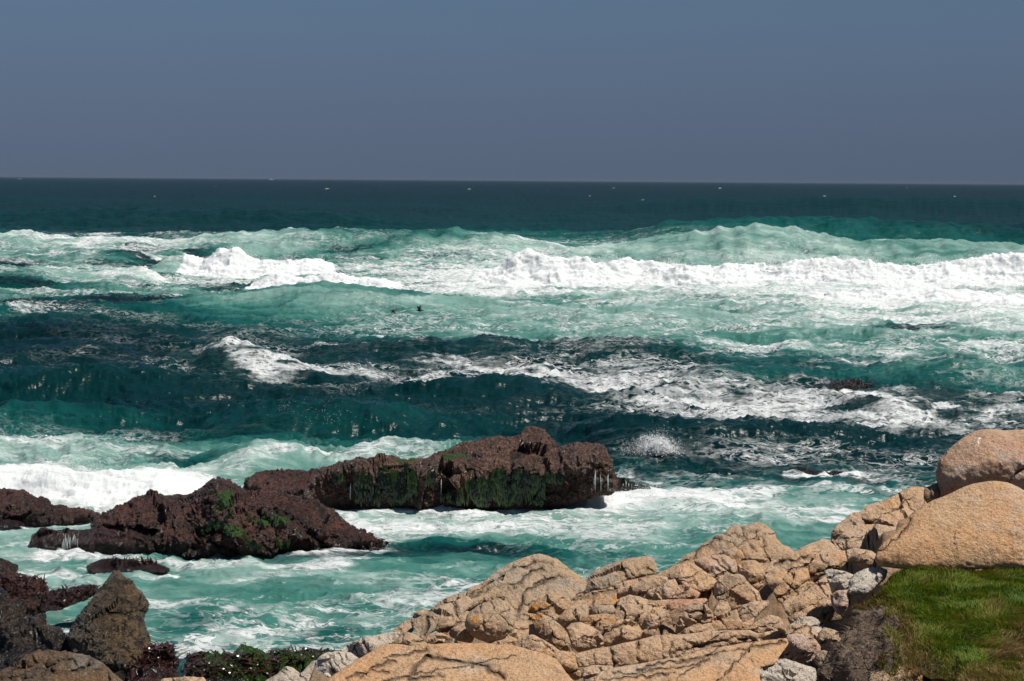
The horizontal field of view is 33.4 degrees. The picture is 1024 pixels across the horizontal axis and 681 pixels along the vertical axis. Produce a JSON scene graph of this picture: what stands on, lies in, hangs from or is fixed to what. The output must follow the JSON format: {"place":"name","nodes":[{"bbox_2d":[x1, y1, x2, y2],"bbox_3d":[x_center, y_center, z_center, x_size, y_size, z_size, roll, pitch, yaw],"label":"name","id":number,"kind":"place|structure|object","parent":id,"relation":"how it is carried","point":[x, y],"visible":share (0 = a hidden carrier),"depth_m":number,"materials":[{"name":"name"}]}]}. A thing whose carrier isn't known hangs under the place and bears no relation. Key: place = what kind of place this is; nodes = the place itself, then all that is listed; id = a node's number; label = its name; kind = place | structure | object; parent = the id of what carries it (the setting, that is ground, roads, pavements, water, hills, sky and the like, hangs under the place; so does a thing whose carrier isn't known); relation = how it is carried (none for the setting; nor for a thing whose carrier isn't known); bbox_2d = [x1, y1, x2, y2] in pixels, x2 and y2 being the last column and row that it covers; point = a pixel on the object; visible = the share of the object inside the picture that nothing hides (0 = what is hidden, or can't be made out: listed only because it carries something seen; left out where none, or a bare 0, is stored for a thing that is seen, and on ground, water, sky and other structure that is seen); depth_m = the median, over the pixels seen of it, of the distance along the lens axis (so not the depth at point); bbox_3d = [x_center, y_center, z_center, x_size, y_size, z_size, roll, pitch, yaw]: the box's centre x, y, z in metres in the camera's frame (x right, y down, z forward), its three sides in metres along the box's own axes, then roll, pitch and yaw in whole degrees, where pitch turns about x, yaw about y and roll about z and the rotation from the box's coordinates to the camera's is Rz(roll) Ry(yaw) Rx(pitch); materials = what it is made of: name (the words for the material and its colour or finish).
{"place":"outdoors","nodes":[
{"label":"outdoors","id":0,"kind":"place"},
{"bbox_2d":[0,177,1023,676],"bbox_3d":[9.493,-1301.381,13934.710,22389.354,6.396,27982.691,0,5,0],"label":"sea","id":1,"kind":"structure","parent":0,"point":[132,337],"depth_m":85.27,"materials":[{"name":"liquid"}]},
{"bbox_2d":[0,558,17,572],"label":"seaweed rock","id":2,"kind":"object","parent":1,"relation":"on","point":[7,565],"visible":0.84,"depth_m":39.10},
{"bbox_2d":[0,519,23,527],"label":"seaweed rock","id":3,"kind":"object","parent":1,"relation":"on","point":[8,523],"visible":1,"depth_m":44.14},
{"bbox_2d":[0,571,59,615],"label":"seaweed rock","id":4,"kind":"object","parent":1,"relation":"on","point":[25,589],"visible":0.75,"depth_m":34.43,"materials":[{"name":"stone"}]},
{"bbox_2d":[0,488,100,526],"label":"seaweed rock","id":5,"kind":"object","parent":1,"relation":"on","point":[24,507],"visible":0.98,"depth_m":44.49,"materials":[{"name":"stone"}]},
{"bbox_2d":[0,649,122,680],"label":"layered rock","id":6,"kind":"object","parent":1,"relation":"on","point":[47,665],"visible":1,"depth_m":22.52,"materials":[{"name":"brown stone"}]},
{"bbox_2d":[0,587,127,680],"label":"mussel rock","id":7,"kind":"object","parent":1,"relation":"on","point":[22,633],"visible":0.48,"depth_m":27.47,"materials":[{"name":"stone"}]},
{"bbox_2d":[36,582,102,611],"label":"seaweed rock","id":8,"kind":"object","parent":1,"relation":"on","point":[57,599],"visible":0.97,"depth_m":34.11,"materials":[{"name":"stone"}]},
{"bbox_2d":[28,527,144,554],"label":"seaweed rock","id":9,"kind":"object","parent":1,"relation":"on","point":[101,540],"visible":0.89,"depth_m":41.05,"materials":[{"name":"brown stone"}]},
{"bbox_2d":[66,570,150,672],"bbox_3d":[-6.493,4.745,27.478,1.395,1.906,2.142,-2,6,-22],"label":"pointed rock","id":10,"kind":"object","parent":1,"relation":"in","point":[108,628],"visible":0.86,"depth_m":26.89,"materials":[{"name":"stone"}]},
{"bbox_2d":[86,554,169,573],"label":"seaweed rock","id":11,"kind":"object","parent":1,"relation":"on","point":[107,565],"visible":0.94,"depth_m":39.05,"materials":[{"name":"stone"}]},
{"bbox_2d":[126,640,193,680],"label":"mussel rock","id":12,"kind":"object","parent":1,"relation":"in","point":[156,662],"visible":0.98,"depth_m":26.65,"materials":[{"name":"stone"}]},
{"bbox_2d":[161,676,205,680],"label":"granite boulder","id":13,"kind":"object","parent":1,"relation":"on","point":[184,678],"visible":1,"depth_m":16.59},
{"bbox_2d":[179,644,284,680],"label":"seaweed rock","id":14,"kind":"object","parent":1,"relation":"in","point":[243,662],"visible":0.97,"depth_m":29.52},
{"bbox_2d":[90,476,392,559],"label":"seaweed rock","id":15,"kind":"object","parent":1,"relation":"on","point":[221,516],"visible":0.95,"depth_m":41.47,"materials":[{"name":"stone"}]},
{"bbox_2d":[243,468,318,496],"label":"seaweed rock","id":16,"kind":"object","parent":1,"relation":"in","point":[296,482],"visible":0.34,"depth_m":48.16,"materials":[{"name":"stone"}]},
{"bbox_2d":[264,644,337,672],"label":"seaweed rock","id":17,"kind":"object","parent":1,"relation":"on","point":[299,661],"visible":0.58,"depth_m":30.40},
{"bbox_2d":[302,426,618,509],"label":"seaweed rock","id":18,"kind":"object","parent":1,"relation":"on","point":[532,467],"visible":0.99,"depth_m":46.44,"materials":[{"name":"brown stone"}]},
{"bbox_2d":[5,227,1023,558],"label":"sea spray","id":19,"kind":"object","parent":1,"relation":"on","point":[657,445],"visible":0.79,"depth_m":55.19,"materials":[{"name":"liquid"}]},
{"bbox_2d":[615,477,650,491],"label":"seaweed rock","id":20,"kind":"object","parent":1,"relation":"on","point":[624,484],"visible":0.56,"depth_m":48.72,"materials":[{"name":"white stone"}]},
{"bbox_2d":[789,466,842,475],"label":"seaweed rock","id":21,"kind":"object","parent":1,"relation":"on","point":[813,472],"visible":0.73,"depth_m":52.81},
{"bbox_2d":[825,378,872,390],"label":"kelp patch","id":22,"kind":"object","parent":1,"relation":"on","point":[854,384],"visible":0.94,"depth_m":75.38,"materials":[{"name":"plant"}]},
{"bbox_2d":[0,0,1023,184],"label":"sky","id":23,"kind":"structure","parent":0,"point":[751,91],"materials":[{"name":"blue"}]},
{"bbox_2d":[309,511,980,680],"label":"shore ground","id":24,"kind":"structure","parent":0,"point":[874,542],"depth_m":15.79,"materials":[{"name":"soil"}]},
{"bbox_2d":[266,660,314,680],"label":"granite boulder","id":25,"kind":"object","parent":24,"relation":"on","point":[287,673],"visible":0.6,"depth_m":12.88,"materials":[{"name":"stone"}]},
{"bbox_2d":[315,651,357,677],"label":"granite boulder","id":26,"kind":"object","parent":24,"relation":"on","point":[329,664],"visible":0.85,"depth_m":12.04,"materials":[{"name":"stone"}]},
{"bbox_2d":[339,631,400,657],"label":"granite boulder","id":27,"kind":"object","parent":24,"relation":"on","point":[361,647],"visible":0.91,"depth_m":13.10,"materials":[{"name":"stone"}]},
{"bbox_2d":[393,618,413,634],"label":"granite boulder","id":28,"kind":"object","parent":24,"relation":"on","point":[404,627],"visible":0.66,"depth_m":15.19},
{"bbox_2d":[393,632,426,645],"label":"granite boulder","id":29,"kind":"object","parent":24,"relation":"on","point":[408,638],"visible":0.69,"depth_m":13.10,"materials":[{"name":"stone"}]},
{"bbox_2d":[412,609,427,617],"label":"granite boulder","id":30,"kind":"object","parent":24,"relation":"on","point":[418,613],"visible":0.77,"depth_m":17.14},
{"bbox_2d":[423,633,457,643],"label":"granite boulder","id":31,"kind":"object","parent":24,"relation":"on","point":[435,638],"visible":0.65,"depth_m":13.21,"materials":[{"name":"stone"}]},
{"bbox_2d":[411,596,473,638],"bbox_3d":[-0.597,2.456,15.089,0.611,0.294,0.534,-1,6,-19],"label":"granite boulder","id":32,"kind":"object","parent":24,"relation":"on","point":[424,625],"visible":0.75,"depth_m":15.00,"materials":[{"name":"stone"}]},
{"bbox_2d":[433,592,465,607],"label":"granite boulder","id":33,"kind":"object","parent":24,"relation":"on","point":[452,598],"visible":0.62,"depth_m":17.45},
{"bbox_2d":[327,643,572,680],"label":"granite dome","id":34,"kind":"structure","parent":24,"relation":"on","point":[453,662],"depth_m":10.53,"materials":[{"name":"stone"}]},
{"bbox_2d":[435,616,473,642],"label":"granite boulder","id":35,"kind":"object","parent":24,"relation":"on","point":[454,627],"visible":0.88,"depth_m":13.55,"materials":[{"name":"stone"}]},
{"bbox_2d":[458,611,468,622],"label":"granite boulder","id":36,"kind":"object","parent":24,"relation":"on","point":[462,617],"visible":0.56,"depth_m":14.39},
{"bbox_2d":[465,598,516,642],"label":"granite boulder","id":37,"kind":"object","parent":24,"relation":"on","point":[495,619],"visible":0.98,"depth_m":13.17,"materials":[{"name":"stone"}]},
{"bbox_2d":[490,621,528,646],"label":"granite boulder","id":38,"kind":"object","parent":24,"relation":"on","point":[517,634],"visible":0.72,"depth_m":13.15,"materials":[{"name":"stone"}]},
{"bbox_2d":[465,554,586,638],"bbox_3d":[0.117,2.417,15.810,1.288,0.649,1.354,5,7,41],"label":"granite boulder","id":39,"kind":"object","parent":24,"relation":"on","point":[521,586],"visible":0.73,"depth_m":15.85,"materials":[{"name":"stone"}]},
{"bbox_2d":[521,634,559,656],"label":"granite boulder","id":40,"kind":"object","parent":24,"relation":"on","point":[532,642],"visible":0.77,"depth_m":12.47,"materials":[{"name":"stone"}]},
{"bbox_2d":[528,594,572,623],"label":"granite boulder","id":41,"kind":"object","parent":24,"relation":"on","point":[553,606],"visible":0.75,"depth_m":14.98,"materials":[{"name":"stone"}]},
{"bbox_2d":[531,613,570,650],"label":"granite boulder","id":42,"kind":"object","parent":24,"relation":"on","point":[550,630],"visible":0.94,"depth_m":13.29,"materials":[{"name":"stone"}]},
{"bbox_2d":[552,650,580,679],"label":"granite boulder","id":43,"kind":"object","parent":24,"relation":"on","point":[566,660],"visible":0.89,"depth_m":11.43,"materials":[{"name":"stone"}]},
{"bbox_2d":[558,600,588,630],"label":"granite boulder","id":44,"kind":"object","parent":24,"relation":"on","point":[577,611],"visible":0.88,"depth_m":14.10,"materials":[{"name":"stone"}]},
{"bbox_2d":[566,622,603,651],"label":"granite boulder","id":45,"kind":"object","parent":24,"relation":"on","point":[583,637],"visible":0.98,"depth_m":13.02,"materials":[{"name":"stone"}]},
{"bbox_2d":[584,613,610,628],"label":"granite boulder","id":46,"kind":"object","parent":24,"relation":"on","point":[593,620],"visible":0.69,"depth_m":14.34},
{"bbox_2d":[589,605,615,614],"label":"granite boulder","id":47,"kind":"object","parent":24,"relation":"on","point":[601,609],"visible":0.76,"depth_m":14.94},
{"bbox_2d":[596,614,616,630],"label":"granite boulder","id":48,"kind":"object","parent":24,"relation":"on","point":[605,623],"visible":0.91,"depth_m":14.14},
{"bbox_2d":[576,556,656,598],"bbox_3d":[1.037,2.476,17.827,0.927,0.428,0.529,-2,6,-24],"label":"granite boulder","id":49,"kind":"object","parent":24,"relation":"on","point":[609,575],"visible":0.82,"depth_m":17.69,"materials":[{"name":"stone"}]},
{"bbox_2d":[575,574,665,606],"bbox_3d":[1.022,2.409,16.484,0.473,0.237,0.965,5,7,42],"label":"granite boulder","id":50,"kind":"object","parent":24,"relation":"on","point":[607,596],"visible":0.73,"depth_m":16.29,"materials":[{"name":"stone"}]},
{"bbox_2d":[603,619,641,646],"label":"granite boulder","id":51,"kind":"object","parent":24,"relation":"on","point":[622,631],"visible":0.95,"depth_m":13.25,"materials":[{"name":"stone"}]},
{"bbox_2d":[617,595,647,605],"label":"granite boulder","id":52,"kind":"object","parent":24,"relation":"on","point":[630,599],"visible":0.68,"depth_m":15.53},
{"bbox_2d":[614,603,651,627],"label":"granite boulder","id":53,"kind":"object","parent":24,"relation":"on","point":[637,613],"visible":0.81,"depth_m":14.46,"materials":[{"name":"stone"}]},
{"bbox_2d":[617,576,667,599],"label":"granite boulder","id":54,"kind":"object","parent":24,"relation":"on","point":[645,588],"visible":0.81,"depth_m":15.84,"materials":[{"name":"stone"}]},
{"bbox_2d":[638,607,671,639],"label":"granite boulder","id":55,"kind":"object","parent":24,"relation":"on","point":[655,618],"visible":0.91,"depth_m":13.70,"materials":[{"name":"stone"}]},
{"bbox_2d":[648,599,670,607],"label":"granite boulder","id":56,"kind":"object","parent":24,"relation":"on","point":[658,603],"visible":0.86,"depth_m":15.50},
{"bbox_2d":[652,579,677,599],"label":"granite boulder","id":57,"kind":"object","parent":24,"relation":"on","point":[666,590],"visible":0.99,"depth_m":15.70,"materials":[{"name":"stone"}]},
{"bbox_2d":[575,630,758,666],"bbox_3d":[1.153,2.298,12.747,1.389,0.260,0.372,0,5,0],"label":"granite ledge","id":58,"kind":"object","parent":24,"relation":"on","point":[652,648],"visible":0.91,"depth_m":12.65,"materials":[{"name":"stone"}]},
{"bbox_2d":[665,608,682,624],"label":"granite boulder","id":59,"kind":"object","parent":24,"relation":"on","point":[672,618],"visible":0.84,"depth_m":14.67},
{"bbox_2d":[671,585,699,599],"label":"granite boulder","id":60,"kind":"object","parent":24,"relation":"on","point":[685,592],"visible":0.89,"depth_m":15.73,"materials":[{"name":"stone"}]},
{"bbox_2d":[656,563,716,591],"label":"granite boulder","id":61,"kind":"object","parent":24,"relation":"on","point":[694,576],"visible":0.9,"depth_m":17.03,"materials":[{"name":"stone"}]},
{"bbox_2d":[666,598,707,610],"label":"granite boulder","id":62,"kind":"object","parent":24,"relation":"on","point":[672,605],"visible":0.79,"depth_m":15.38,"materials":[{"name":"stone"}]},
{"bbox_2d":[594,638,788,680],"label":"granite shelf","id":63,"kind":"object","parent":24,"relation":"on","point":[742,662],"visible":1,"depth_m":11.03,"materials":[{"name":"stone"}]},
{"bbox_2d":[582,665,612,680],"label":"granite boulder","id":64,"kind":"object","parent":63,"relation":"on","point":[591,672],"visible":0.85,"depth_m":11.06,"materials":[{"name":"stone"}]},
{"bbox_2d":[759,659,816,680],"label":"granite boulder","id":65,"kind":"object","parent":63,"relation":"on","point":[783,670],"visible":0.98,"depth_m":11.07,"materials":[{"name":"stone"}]},
{"bbox_2d":[675,602,713,632],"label":"granite boulder","id":66,"kind":"object","parent":24,"relation":"on","point":[695,613],"visible":0.88,"depth_m":14.08,"materials":[{"name":"stone"}]},
{"bbox_2d":[681,623,714,633],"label":"granite boulder","id":67,"kind":"object","parent":24,"relation":"on","point":[698,628],"visible":0.73,"depth_m":13.84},
{"bbox_2d":[694,554,736,579],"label":"granite boulder","id":68,"kind":"object","parent":24,"relation":"on","point":[716,566],"visible":0.91,"depth_m":17.44,"materials":[{"name":"stone"}]},
{"bbox_2d":[713,600,730,615],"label":"granite boulder","id":69,"kind":"object","parent":24,"relation":"on","point":[722,606],"visible":0.84,"depth_m":14.85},
{"bbox_2d":[710,609,742,630],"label":"granite boulder","id":70,"kind":"object","parent":24,"relation":"on","point":[730,620],"visible":0.78,"depth_m":14.10,"materials":[{"name":"stone"}]},
{"bbox_2d":[676,522,793,571],"bbox_3d":[2.372,2.320,18.391,1.308,0.592,0.982,-4,7,-36],"label":"granite boulder","id":71,"kind":"object","parent":24,"relation":"on","point":[761,544],"visible":0.49,"depth_m":18.34,"materials":[{"name":"stone"}]},
{"bbox_2d":[714,574,761,610],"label":"granite boulder","id":72,"kind":"object","parent":24,"relation":"on","point":[735,591],"visible":0.9,"depth_m":15.24,"materials":[{"name":"stone"}]},
{"bbox_2d":[741,617,754,629],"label":"granite boulder","id":73,"kind":"object","parent":24,"relation":"on","point":[747,625],"visible":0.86,"depth_m":14.13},
{"bbox_2d":[737,560,764,589],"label":"granite boulder","id":74,"kind":"object","parent":24,"relation":"on","point":[752,572],"visible":0.92,"depth_m":16.89,"materials":[{"name":"stone"}]},
{"bbox_2d":[738,599,769,621],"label":"granite boulder","id":75,"kind":"object","parent":24,"relation":"on","point":[749,610],"visible":0.9,"depth_m":14.68,"materials":[{"name":"stone"}]},
{"bbox_2d":[749,615,785,632],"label":"granite boulder","id":76,"kind":"object","parent":24,"relation":"on","point":[770,623],"visible":0.86,"depth_m":14.03,"materials":[{"name":"stone"}]},
{"bbox_2d":[757,631,786,641],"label":"granite boulder","id":77,"kind":"object","parent":24,"relation":"on","point":[769,635],"visible":0.84,"depth_m":13.58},
{"bbox_2d":[764,569,787,590],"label":"granite boulder","id":78,"kind":"object","parent":24,"relation":"on","point":[773,578],"visible":0.72,"depth_m":16.04,"materials":[{"name":"stone"}]},
{"bbox_2d":[773,568,813,603],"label":"granite boulder","id":79,"kind":"object","parent":24,"relation":"on","point":[794,582],"visible":0.92,"depth_m":14.40,"materials":[{"name":"stone"}]},
{"bbox_2d":[788,612,806,623],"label":"granite boulder","id":80,"kind":"object","parent":24,"relation":"on","point":[795,616],"visible":0.8,"depth_m":12.89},
{"bbox_2d":[785,623,817,640],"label":"granite boulder","id":81,"kind":"object","parent":24,"relation":"on","point":[805,629],"visible":0.69,"depth_m":12.22,"materials":[{"name":"stone"}]},
{"bbox_2d":[784,634,820,663],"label":"granite boulder","id":82,"kind":"object","parent":24,"relation":"on","point":[802,649],"visible":0.91,"depth_m":11.59,"materials":[{"name":"stone"}]},
{"bbox_2d":[765,539,840,573],"bbox_3d":[2.946,2.195,17.304,0.980,0.291,0.460,-3,6,-32],"label":"granite boulder","id":83,"kind":"object","parent":24,"relation":"on","point":[803,557],"visible":0.73,"depth_m":17.18,"materials":[{"name":"stone"}]},
{"bbox_2d":[789,616,823,633],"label":"granite boulder","id":84,"kind":"object","parent":24,"relation":"on","point":[816,624],"visible":0.49,"depth_m":12.56,"materials":[{"name":"stone"}]},
{"bbox_2d":[782,591,831,615],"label":"granite boulder","id":85,"kind":"object","parent":24,"relation":"on","point":[805,602],"visible":0.85,"depth_m":13.37,"materials":[{"name":"stone"}]},
{"bbox_2d":[805,577,831,599],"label":"granite boulder","id":86,"kind":"object","parent":24,"relation":"on","point":[821,588],"visible":0.87,"depth_m":13.65,"materials":[{"name":"stone"}]},
{"bbox_2d":[806,606,841,621],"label":"granite boulder","id":87,"kind":"object","parent":24,"relation":"on","point":[826,614],"visible":0.91,"depth_m":13.01,"materials":[{"name":"stone"}]},
{"bbox_2d":[807,550,848,580],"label":"granite boulder","id":88,"kind":"object","parent":24,"relation":"on","point":[818,565],"visible":0.89,"depth_m":14.60,"materials":[{"name":"stone"}]},
{"bbox_2d":[817,627,841,650],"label":"granite boulder","id":89,"kind":"object","parent":24,"relation":"on","point":[826,637],"visible":0.53,"depth_m":11.93,"materials":[{"name":"stone"}]},
{"bbox_2d":[824,569,852,592],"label":"granite boulder","id":90,"kind":"object","parent":24,"relation":"on","point":[837,580],"visible":0.83,"depth_m":12.89,"materials":[{"name":"stone"}]},
{"bbox_2d":[830,589,850,615],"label":"granite boulder","id":91,"kind":"object","parent":24,"relation":"on","point":[840,599],"visible":1,"depth_m":12.51,"materials":[{"name":"stone"}]},
{"bbox_2d":[831,512,872,544],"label":"granite boulder","id":92,"kind":"object","parent":24,"relation":"on","point":[848,522],"visible":0.48,"depth_m":16.64,"materials":[{"name":"stone"}]},
{"bbox_2d":[845,548,875,568],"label":"granite boulder","id":93,"kind":"object","parent":24,"relation":"on","point":[863,558],"visible":0.96,"depth_m":13.90,"materials":[{"name":"stone"}]},
{"bbox_2d":[821,605,903,680],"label":"matted bank","id":94,"kind":"structure","parent":24,"relation":"on","point":[853,662],"depth_m":11.06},
{"bbox_2d":[814,650,827,668],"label":"granite boulder","id":95,"kind":"object","parent":94,"relation":"on","point":[821,654],"visible":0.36,"depth_m":11.53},
{"bbox_2d":[816,669,829,680],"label":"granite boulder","id":96,"kind":"object","parent":94,"relation":"on","point":[820,677],"visible":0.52,"depth_m":11.22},
{"bbox_2d":[815,606,926,680],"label":"dead stems","id":97,"kind":"object","parent":94,"relation":"on","point":[849,630],"visible":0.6,"depth_m":11.13,"materials":[{"name":"plant"}]},
{"bbox_2d":[868,666,923,680],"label":"granite boulder","id":98,"kind":"object","parent":94,"relation":"on","point":[877,674],"visible":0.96,"depth_m":10.52,"materials":[{"name":"stone"}]},
{"bbox_2d":[835,524,895,550],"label":"granite boulder","id":99,"kind":"object","parent":24,"relation":"on","point":[854,536],"visible":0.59,"depth_m":15.51,"materials":[{"name":"stone"}]},
{"bbox_2d":[861,486,926,526],"bbox_3d":[3.809,1.642,16.877,0.873,0.348,0.537,-5,7,-44],"label":"granite boulder","id":100,"kind":"object","parent":24,"relation":"on","point":[897,507],"visible":0.87,"depth_m":16.77,"materials":[{"name":"stone"}]},
{"bbox_2d":[924,483,940,502],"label":"granite boulder","id":101,"kind":"object","parent":24,"relation":"on","point":[931,492],"visible":0.88,"depth_m":14.42,"materials":[{"name":"stone"}]},
{"bbox_2d":[936,429,1023,496],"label":"round boulder","id":102,"kind":"object","parent":24,"relation":"on","point":[981,455],"visible":0.84,"depth_m":14.36,"materials":[{"name":"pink stone"}]},
{"bbox_2d":[850,564,1023,680],"bbox_3d":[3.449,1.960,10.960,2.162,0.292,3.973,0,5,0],"label":"turf ground","id":103,"kind":"structure","parent":0,"point":[924,670],"depth_m":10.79,"materials":[{"name":"plant"}]},
{"bbox_2d":[848,567,887,595],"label":"granite boulder","id":104,"kind":"object","parent":103,"relation":"on","point":[865,581],"visible":1,"depth_m":12.57,"materials":[{"name":"stone"}]},
{"bbox_2d":[929,678,945,680],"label":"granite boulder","id":105,"kind":"object","parent":103,"relation":"on","point":[938,679],"visible":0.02,"depth_m":10.77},
{"bbox_2d":[875,481,1023,569],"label":"granite slab","id":106,"kind":"structure","parent":103,"relation":"on","point":[980,525],"depth_m":12.75,"materials":[{"name":"stone"}]}
]}

